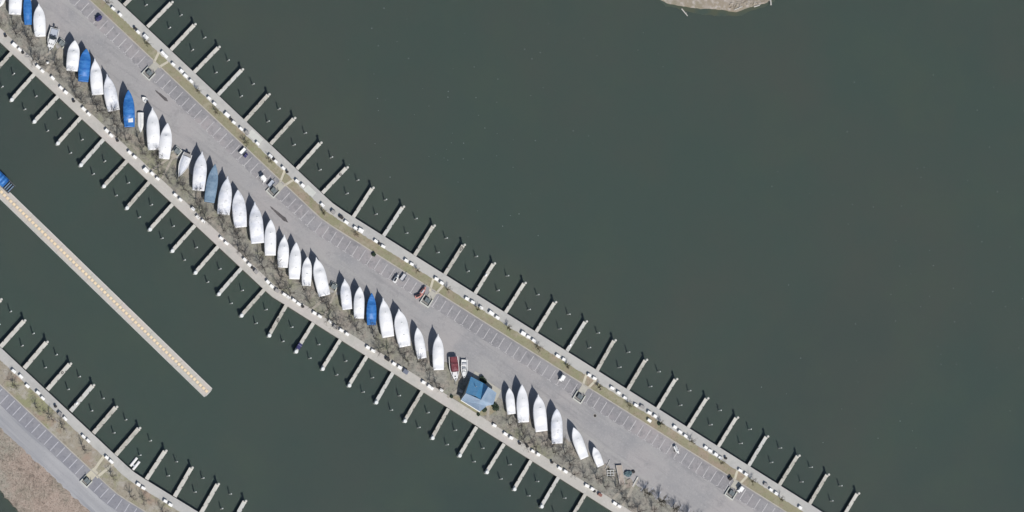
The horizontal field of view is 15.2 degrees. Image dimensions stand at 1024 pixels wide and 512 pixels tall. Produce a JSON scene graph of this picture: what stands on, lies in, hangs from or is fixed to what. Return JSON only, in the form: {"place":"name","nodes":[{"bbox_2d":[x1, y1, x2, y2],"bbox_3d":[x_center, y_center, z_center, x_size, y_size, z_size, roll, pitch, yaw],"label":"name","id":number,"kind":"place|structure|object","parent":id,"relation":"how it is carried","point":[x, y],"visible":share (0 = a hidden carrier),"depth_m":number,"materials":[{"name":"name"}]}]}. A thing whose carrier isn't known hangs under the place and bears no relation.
{"place":"outdoors","nodes":[
{"label":"outdoors","id":0,"kind":"place"},
{"bbox_2d":[0,428,89,511],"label":"scrub bank","id":1,"kind":"structure","parent":0,"point":[25,497],"depth_m":1145.02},
{"bbox_2d":[0,405,116,511],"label":"road","id":2,"kind":"structure","parent":0,"point":[30,444],"depth_m":1147.67,"materials":[{"name":"grey asphalt"}]},
{"bbox_2d":[0,386,143,511],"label":"parking row","id":3,"kind":"object","parent":2,"relation":"attached to","point":[59,446],"visible":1,"depth_m":1148.95,"materials":[{"name":"asphalt"}]},
{"bbox_2d":[0,384,145,511],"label":"kerb","id":4,"kind":"structure","parent":2,"relation":"on","point":[71,451],"depth_m":1149.77,"materials":[{"name":"concrete"}]},
{"bbox_2d":[0,360,178,511],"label":"grass strip","id":5,"kind":"object","parent":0,"point":[72,439],"depth_m":1150.65,"materials":[{"name":"beige plant"}]},
{"bbox_2d":[0,347,196,511],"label":"walkway","id":6,"kind":"structure","parent":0,"point":[79,427],"depth_m":1152.21,"materials":[{"name":"grey concrete"}]},
{"bbox_2d":[0,28,630,511],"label":"walkway","id":7,"kind":"structure","parent":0,"point":[208,230],"depth_m":1175.63,"materials":[{"name":"concrete"}]},
{"bbox_2d":[0,0,679,511],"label":"dirt strip","id":8,"kind":"object","parent":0,"point":[584,468],"visible":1,"depth_m":1177.87,"materials":[{"name":"brown soil"}]},
{"bbox_2d":[103,74,119,111],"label":"covered boat","id":9,"kind":"object","parent":8,"relation":"on","point":[110,96],"visible":1,"depth_m":1160.59,"materials":[{"name":"white plastic"}]},
{"bbox_2d":[461,377,495,411],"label":"clubhouse","id":10,"kind":"structure","parent":8,"relation":"on","point":[478,396],"depth_m":1188.81,"materials":[{"name":"blue metal"}]},
{"bbox_2d":[6,0,756,511],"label":"parking lot","id":11,"kind":"structure","parent":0,"point":[672,480],"depth_m":1186.90,"materials":[{"name":"grey asphalt"}]},
{"bbox_2d":[8,0,21,14],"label":"covered boat","id":12,"kind":"object","parent":11,"relation":"on","point":[15,7],"visible":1,"depth_m":1153.98,"materials":[{"name":"white plastic"}]},
{"bbox_2d":[22,0,31,24],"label":"covered boat","id":13,"kind":"object","parent":11,"relation":"on","point":[27,10],"visible":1,"depth_m":1155.17,"materials":[{"name":"blue fabric"}]},
{"bbox_2d":[32,3,45,36],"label":"covered boat","id":14,"kind":"object","parent":11,"relation":"on","point":[39,23],"visible":1,"depth_m":1155.64,"materials":[{"name":"white plastic"}]},
{"bbox_2d":[46,26,58,52],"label":"motorboat","id":15,"kind":"object","parent":11,"relation":"on","point":[53,34],"visible":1,"depth_m":1158.55,"materials":[{"name":"silver metal"}]},
{"bbox_2d":[66,40,79,71],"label":"covered boat","id":16,"kind":"object","parent":11,"relation":"on","point":[73,56],"visible":1,"depth_m":1157.96,"materials":[{"name":"white plastic"}]},
{"bbox_2d":[78,48,90,81],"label":"covered boat","id":17,"kind":"object","parent":11,"relation":"on","point":[84,65],"visible":1,"depth_m":1158.92,"materials":[{"name":"blue fabric"}]},
{"bbox_2d":[90,58,102,94],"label":"covered boat","id":18,"kind":"object","parent":11,"relation":"on","point":[96,81],"visible":1,"depth_m":1159.62,"materials":[{"name":"white plastic"}]},
{"bbox_2d":[123,90,134,127],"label":"covered boat","id":19,"kind":"object","parent":11,"relation":"on","point":[128,112],"visible":1,"depth_m":1161.69,"materials":[{"name":"blue"}]},
{"bbox_2d":[145,107,159,149],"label":"covered boat","id":20,"kind":"object","parent":11,"relation":"on","point":[152,131],"visible":1,"depth_m":1163.59,"materials":[{"name":"white plastic"}]},
{"bbox_2d":[159,123,171,159],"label":"covered boat","id":21,"kind":"object","parent":11,"relation":"on","point":[165,143],"visible":1,"depth_m":1164.69,"materials":[{"name":"white plastic"}]},
{"bbox_2d":[176,152,191,178],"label":"workboat","id":22,"kind":"object","parent":11,"relation":"on","point":[185,160],"visible":1,"depth_m":1167.65,"materials":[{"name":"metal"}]},
{"bbox_2d":[191,151,206,190],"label":"covered boat","id":23,"kind":"object","parent":11,"relation":"on","point":[199,173],"visible":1,"depth_m":1167.14,"materials":[{"name":"white plastic"}]},
{"bbox_2d":[203,164,217,202],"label":"covered boat","id":24,"kind":"object","parent":11,"relation":"on","point":[211,187],"visible":1,"depth_m":1168.19,"materials":[{"name":"blue fabric"}]},
{"bbox_2d":[216,176,231,214],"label":"covered boat","id":25,"kind":"object","parent":11,"relation":"on","point":[224,198],"visible":1,"depth_m":1168.96,"materials":[{"name":"white fabric"}]},
{"bbox_2d":[232,190,246,227],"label":"covered boat","id":26,"kind":"object","parent":11,"relation":"on","point":[239,214],"visible":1,"depth_m":1170.07,"materials":[{"name":"white fabric"}]},
{"bbox_2d":[248,202,263,243],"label":"covered boat","id":27,"kind":"object","parent":11,"relation":"on","point":[256,229],"visible":1,"depth_m":1171.14,"materials":[{"name":"white fabric"}]},
{"bbox_2d":[263,219,275,255],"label":"covered boat","id":28,"kind":"object","parent":11,"relation":"on","point":[269,247],"visible":1,"depth_m":1172.41,"materials":[{"name":"white fabric"}]},
{"bbox_2d":[277,234,288,267],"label":"covered boat","id":29,"kind":"object","parent":11,"relation":"on","point":[283,251],"visible":1,"depth_m":1173.51,"materials":[{"name":"white plastic"}]},
{"bbox_2d":[288,242,300,279],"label":"covered boat","id":30,"kind":"object","parent":11,"relation":"on","point":[294,268],"visible":1,"depth_m":1174.18,"materials":[{"name":"white plastic"}]},
{"bbox_2d":[301,257,311,285],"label":"covered boat","id":31,"kind":"object","parent":11,"relation":"on","point":[306,274],"visible":1,"depth_m":1175.42,"materials":[{"name":"white plastic"}]},
{"bbox_2d":[312,257,329,296],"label":"covered boat","id":32,"kind":"object","parent":11,"relation":"on","point":[320,280],"visible":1,"depth_m":1176.30,"materials":[{"name":"white plastic"}]},
{"bbox_2d":[339,278,351,309],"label":"covered boat","id":33,"kind":"object","parent":11,"relation":"on","point":[345,296],"visible":1,"depth_m":1178.58,"materials":[{"name":"white fabric"}]},
{"bbox_2d":[352,286,363,318],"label":"covered boat","id":34,"kind":"object","parent":11,"relation":"on","point":[358,306],"visible":1,"depth_m":1179.66,"materials":[{"name":"white fabric"}]},
{"bbox_2d":[364,293,375,324],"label":"covered boat","id":35,"kind":"object","parent":11,"relation":"on","point":[370,317],"visible":1,"depth_m":1180.84,"materials":[{"name":"blue"}]},
{"bbox_2d":[377,298,393,337],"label":"covered boat","id":36,"kind":"object","parent":11,"relation":"on","point":[386,328],"visible":1,"depth_m":1181.67,"materials":[{"name":"white fabric"}]},
{"bbox_2d":[393,309,410,347],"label":"covered boat","id":37,"kind":"object","parent":11,"relation":"on","point":[400,325],"visible":1,"depth_m":1183.02,"materials":[{"name":"white fabric"}]},
{"bbox_2d":[412,327,426,358],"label":"covered boat","id":38,"kind":"object","parent":11,"relation":"on","point":[420,348],"visible":1,"depth_m":1184.73,"materials":[{"name":"white fabric"}]},
{"bbox_2d":[69,0,784,511],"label":"parking row","id":39,"kind":"object","parent":11,"relation":"attached to","point":[227,142],"visible":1,"depth_m":1187.98,"materials":[{"name":"asphalt"}]},
{"bbox_2d":[68,0,774,511],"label":"parking markings","id":40,"kind":"object","parent":39,"relation":"on","point":[398,278],"visible":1,"depth_m":1187.23,"materials":[{"name":"white paint"}]},
{"bbox_2d":[430,334,443,369],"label":"covered boat","id":41,"kind":"object","parent":11,"relation":"on","point":[438,355],"visible":1,"depth_m":1186.14,"materials":[{"name":"white plastic"}]},
{"bbox_2d":[89,0,786,511],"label":"kerb","id":42,"kind":"structure","parent":11,"relation":"on","point":[419,280],"depth_m":1189.37,"materials":[{"name":"concrete"}]},
{"bbox_2d":[447,356,458,380],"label":"canopied boat","id":43,"kind":"object","parent":11,"relation":"on","point":[453,364],"visible":1,"depth_m":1188.81,"materials":[{"name":"red fabric"}]},
{"bbox_2d":[503,388,515,414],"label":"covered boat","id":44,"kind":"object","parent":11,"relation":"on","point":[510,402],"visible":1,"depth_m":1192.60,"materials":[{"name":"white plastic"}]},
{"bbox_2d":[515,384,528,422],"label":"covered boat","id":45,"kind":"object","parent":11,"relation":"on","point":[522,406],"visible":1,"depth_m":1193.17,"materials":[{"name":"white plastic"}]},
{"bbox_2d":[531,394,547,431],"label":"covered boat","id":46,"kind":"object","parent":11,"relation":"on","point":[539,416],"visible":1,"depth_m":1194.71,"materials":[{"name":"white plastic"}]},
{"bbox_2d":[549,408,562,443],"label":"covered boat","id":47,"kind":"object","parent":11,"relation":"on","point":[556,429],"visible":1,"depth_m":1196.19,"materials":[{"name":"white plastic"}]},
{"bbox_2d":[571,427,587,459],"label":"covered boat","id":48,"kind":"object","parent":11,"relation":"on","point":[579,445],"visible":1,"depth_m":1198.29,"materials":[{"name":"white plastic"}]},
{"bbox_2d":[592,447,603,466],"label":"covered boat","id":49,"kind":"object","parent":11,"relation":"on","point":[597,458],"visible":1,"depth_m":1200.38,"materials":[{"name":"white plastic"}]},
{"bbox_2d":[91,0,802,511],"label":"grass strip","id":50,"kind":"object","parent":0,"point":[389,256],"depth_m":1190.09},
{"bbox_2d":[103,0,821,511],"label":"walkway","id":51,"kind":"structure","parent":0,"point":[223,106],"depth_m":1192.79,"materials":[{"name":"grey concrete"}]},
{"bbox_2d":[473,371,500,406],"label":"patio","id":52,"kind":"structure","parent":0,"point":[476,375],"depth_m":1193.79,"materials":[{"name":"concrete"}]},
{"bbox_2d":[0,0,1023,511],"bbox_3d":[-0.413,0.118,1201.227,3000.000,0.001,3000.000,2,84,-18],"label":"water","id":53,"kind":"structure","parent":0,"point":[670,194],"depth_m":1212.19,"materials":[{"name":"green liquid"}]},
{"bbox_2d":[0,171,14,193],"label":"pontoon boat","id":54,"kind":"object","parent":53,"relation":"on","point":[7,185],"visible":1,"depth_m":1150.69,"materials":[{"name":"blue metal"}]},
{"bbox_2d":[0,319,25,347],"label":"finger pier","id":55,"kind":"structure","parent":53,"relation":"in","point":[12,333],"depth_m":1147.57,"materials":[{"name":"grey concrete"}]},
{"bbox_2d":[9,73,35,101],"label":"finger pier","id":56,"kind":"structure","parent":53,"relation":"in","point":[22,87],"depth_m":1155.30,"materials":[{"name":"grey"}]},
{"bbox_2d":[23,341,48,369],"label":"finger pier","id":57,"kind":"structure","parent":53,"relation":"in","point":[34,355],"depth_m":1149.14,"materials":[{"name":"grey"}]},
{"bbox_2d":[32,95,58,123],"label":"finger pier","id":58,"kind":"structure","parent":53,"relation":"in","point":[46,108],"depth_m":1156.96,"materials":[{"name":"grey wood"}]},
{"bbox_2d":[45,362,71,390],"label":"finger pier","id":59,"kind":"structure","parent":53,"relation":"in","point":[57,377],"depth_m":1150.79,"materials":[{"name":"grey concrete"}]},
{"bbox_2d":[55,117,81,145],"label":"finger pier","id":60,"kind":"structure","parent":53,"relation":"in","point":[69,130],"depth_m":1158.66,"materials":[{"name":"grey"}]},
{"bbox_2d":[69,384,94,411],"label":"finger pier","id":61,"kind":"structure","parent":53,"relation":"in","point":[82,397],"depth_m":1152.52,"materials":[{"name":"grey concrete"}]},
{"bbox_2d":[78,138,104,166],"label":"finger pier","id":62,"kind":"structure","parent":53,"relation":"in","point":[91,152],"depth_m":1160.26,"materials":[{"name":"grey"}]},
{"bbox_2d":[92,406,117,434],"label":"finger pier","id":63,"kind":"structure","parent":53,"relation":"in","point":[104,419],"depth_m":1154.07,"materials":[{"name":"grey"}]},
{"bbox_2d":[0,186,211,396],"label":"floating dock","id":64,"kind":"object","parent":53,"relation":"on","point":[105,293],"visible":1,"depth_m":1158.35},
{"bbox_2d":[101,160,127,187],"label":"finger pier","id":65,"kind":"structure","parent":53,"relation":"in","point":[115,173],"depth_m":1161.90,"materials":[{"name":"grey"}]},
{"bbox_2d":[114,427,140,455],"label":"finger pier","id":66,"kind":"structure","parent":53,"relation":"in","point":[127,441],"depth_m":1155.72,"materials":[{"name":"grey wood"}]},
{"bbox_2d":[124,181,150,209],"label":"finger pier","id":67,"kind":"structure","parent":53,"relation":"in","point":[137,195],"depth_m":1163.59,"materials":[{"name":"grey concrete"}]},
{"bbox_2d":[145,449,167,479],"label":"finger pier","id":68,"kind":"structure","parent":53,"relation":"in","point":[156,464],"depth_m":1157.83,"materials":[{"name":"grey"}]},
{"bbox_2d":[147,203,173,231],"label":"finger pier","id":69,"kind":"structure","parent":53,"relation":"in","point":[160,217],"depth_m":1165.21,"materials":[{"name":"grey concrete"}]},
{"bbox_2d":[170,224,195,252],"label":"finger pier","id":70,"kind":"structure","parent":53,"relation":"in","point":[183,238],"depth_m":1166.90,"materials":[{"name":"grey concrete"}]},
{"bbox_2d":[173,466,193,497],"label":"finger pier","id":71,"kind":"structure","parent":53,"relation":"in","point":[183,481],"depth_m":1159.97,"materials":[{"name":"grey"}]},
{"bbox_2d":[170,23,196,50],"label":"finger pier","id":72,"kind":"structure","parent":53,"relation":"in","point":[182,37],"depth_m":1172.64,"materials":[{"name":"grey"}]},
{"bbox_2d":[193,245,218,274],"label":"finger pier","id":73,"kind":"structure","parent":53,"relation":"in","point":[205,260],"depth_m":1168.55,"materials":[{"name":"grey"}]},
{"bbox_2d":[199,483,219,511],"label":"finger pier","id":74,"kind":"structure","parent":53,"relation":"in","point":[209,497],"depth_m":1162.16,"materials":[{"name":"grey"}]},
{"bbox_2d":[216,267,242,295],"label":"finger pier","id":75,"kind":"structure","parent":53,"relation":"in","point":[229,281],"depth_m":1170.29,"materials":[{"name":"grey"}]},
{"bbox_2d":[217,68,243,95],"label":"finger pier","id":76,"kind":"structure","parent":53,"relation":"in","point":[228,83],"depth_m":1176.06,"materials":[{"name":"grey concrete"}]},
{"bbox_2d":[239,289,264,317],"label":"finger pier","id":77,"kind":"structure","parent":53,"relation":"in","point":[251,303],"depth_m":1171.94,"materials":[{"name":"grey"}]},
{"bbox_2d":[244,93,270,121],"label":"finger pier","id":78,"kind":"structure","parent":53,"relation":"in","point":[256,107],"depth_m":1178.08,"materials":[{"name":"grey concrete"}]},
{"bbox_2d":[266,305,287,337],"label":"finger pier","id":79,"kind":"structure","parent":53,"relation":"in","point":[275,323],"depth_m":1173.92,"materials":[{"name":"grey concrete"}]},
{"bbox_2d":[269,117,295,144],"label":"finger pier","id":80,"kind":"structure","parent":53,"relation":"in","point":[282,131],"depth_m":1179.98,"materials":[{"name":"grey wood"}]},
{"bbox_2d":[0,43,611,511],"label":"seawall","id":81,"kind":"object","parent":53,"relation":"in","point":[288,307],"visible":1,"depth_m":1174.86,"materials":[{"name":"concrete"}]},
{"bbox_2d":[296,141,322,169],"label":"finger pier","id":82,"kind":"structure","parent":53,"relation":"in","point":[308,155],"depth_m":1181.95,"materials":[{"name":"grey wood"}]},
{"bbox_2d":[320,339,341,370],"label":"finger pier","id":83,"kind":"structure","parent":53,"relation":"in","point":[330,355],"depth_m":1178.40,"materials":[{"name":"grey concrete"}]},
{"bbox_2d":[346,355,367,386],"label":"finger pier","id":84,"kind":"structure","parent":53,"relation":"in","point":[357,371],"depth_m":1180.65,"materials":[{"name":"grey"}]},
{"bbox_2d":[352,186,374,217],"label":"finger pier","id":85,"kind":"structure","parent":53,"relation":"in","point":[362,202],"depth_m":1186.12,"materials":[{"name":"grey"}]},
{"bbox_2d":[373,372,393,403],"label":"finger pier","id":86,"kind":"structure","parent":53,"relation":"in","point":[383,388],"depth_m":1182.83,"materials":[{"name":"grey"}]},
{"bbox_2d":[382,205,404,236],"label":"finger pier","id":87,"kind":"structure","parent":53,"relation":"in","point":[393,220],"depth_m":1188.64,"materials":[{"name":"grey"}]},
{"bbox_2d":[402,391,423,422],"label":"finger pier","id":88,"kind":"structure","parent":53,"relation":"in","point":[412,407],"depth_m":1185.24,"materials":[{"name":"grey"}]},
{"bbox_2d":[413,224,435,255],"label":"finger pier","id":89,"kind":"structure","parent":53,"relation":"in","point":[423,241],"depth_m":1191.29,"materials":[{"name":"grey concrete"}]},
{"bbox_2d":[429,408,449,439],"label":"finger pier","id":90,"kind":"structure","parent":53,"relation":"in","point":[440,422],"depth_m":1187.53,"materials":[{"name":"grey wood"}]},
{"bbox_2d":[443,244,465,274],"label":"finger pier","id":91,"kind":"structure","parent":53,"relation":"in","point":[452,261],"depth_m":1193.81,"materials":[{"name":"grey"}]},
{"bbox_2d":[457,426,477,456],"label":"finger pier","id":92,"kind":"structure","parent":53,"relation":"in","point":[467,441],"depth_m":1189.88,"materials":[{"name":"grey"}]},
{"bbox_2d":[473,262,495,293],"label":"finger pier","id":93,"kind":"structure","parent":53,"relation":"in","point":[484,277],"depth_m":1196.42,"materials":[{"name":"grey"}]},
{"bbox_2d":[484,443,504,473],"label":"finger pier","id":94,"kind":"structure","parent":53,"relation":"in","point":[494,458],"depth_m":1192.20,"materials":[{"name":"grey wood"}]},
{"bbox_2d":[504,282,526,312],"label":"finger pier","id":95,"kind":"structure","parent":53,"relation":"in","point":[514,298],"depth_m":1199.06,"materials":[{"name":"grey concrete"}]},
{"bbox_2d":[511,460,532,490],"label":"finger pier","id":96,"kind":"structure","parent":53,"relation":"in","point":[522,474],"depth_m":1194.52,"materials":[{"name":"grey"}]},
{"bbox_2d":[535,301,556,332],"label":"finger pier","id":97,"kind":"structure","parent":53,"relation":"in","point":[545,316],"depth_m":1201.70,"materials":[{"name":"grey concrete"}]},
{"bbox_2d":[538,477,559,507],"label":"finger pier","id":98,"kind":"structure","parent":53,"relation":"in","point":[549,492],"depth_m":1196.84,"materials":[{"name":"grey"}]},
{"bbox_2d":[565,320,587,351],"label":"finger pier","id":99,"kind":"structure","parent":53,"relation":"in","point":[576,335],"depth_m":1204.38,"materials":[{"name":"grey concrete"}]},
{"bbox_2d":[596,339,616,370],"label":"finger pier","id":100,"kind":"structure","parent":53,"relation":"in","point":[605,355],"depth_m":1206.96,"materials":[{"name":"grey concrete"}]},
{"bbox_2d":[626,359,647,389],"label":"finger pier","id":101,"kind":"structure","parent":53,"relation":"in","point":[636,374],"depth_m":1209.65,"materials":[{"name":"grey concrete"}]},
{"bbox_2d":[656,378,677,408],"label":"finger pier","id":102,"kind":"structure","parent":53,"relation":"in","point":[666,393],"depth_m":1212.27,"materials":[{"name":"grey concrete"}]},
{"bbox_2d":[686,397,708,427],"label":"finger pier","id":103,"kind":"structure","parent":53,"relation":"in","point":[697,412],"depth_m":1215.00,"materials":[{"name":"grey"}]},
{"bbox_2d":[660,0,774,15],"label":"shoal","id":104,"kind":"structure","parent":53,"relation":"in","point":[714,12],"depth_m":1230.84,"materials":[{"name":"sand"}]},
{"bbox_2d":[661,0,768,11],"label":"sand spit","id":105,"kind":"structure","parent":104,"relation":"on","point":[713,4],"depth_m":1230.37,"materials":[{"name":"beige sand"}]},
{"bbox_2d":[717,416,738,446],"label":"finger pier","id":106,"kind":"structure","parent":53,"relation":"in","point":[727,431],"depth_m":1217.64,"materials":[{"name":"grey"}]},
{"bbox_2d":[747,435,768,465],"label":"finger pier","id":107,"kind":"structure","parent":53,"relation":"in","point":[757,450],"depth_m":1220.34,"materials":[{"name":"grey"}]},
{"bbox_2d":[778,454,800,485],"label":"finger pier","id":108,"kind":"structure","parent":53,"relation":"in","point":[788,470],"depth_m":1223.13,"materials":[{"name":"grey"}]},
{"bbox_2d":[808,473,829,504],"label":"finger pier","id":109,"kind":"structure","parent":53,"relation":"in","point":[817,490],"depth_m":1225.77,"materials":[{"name":"grey"}]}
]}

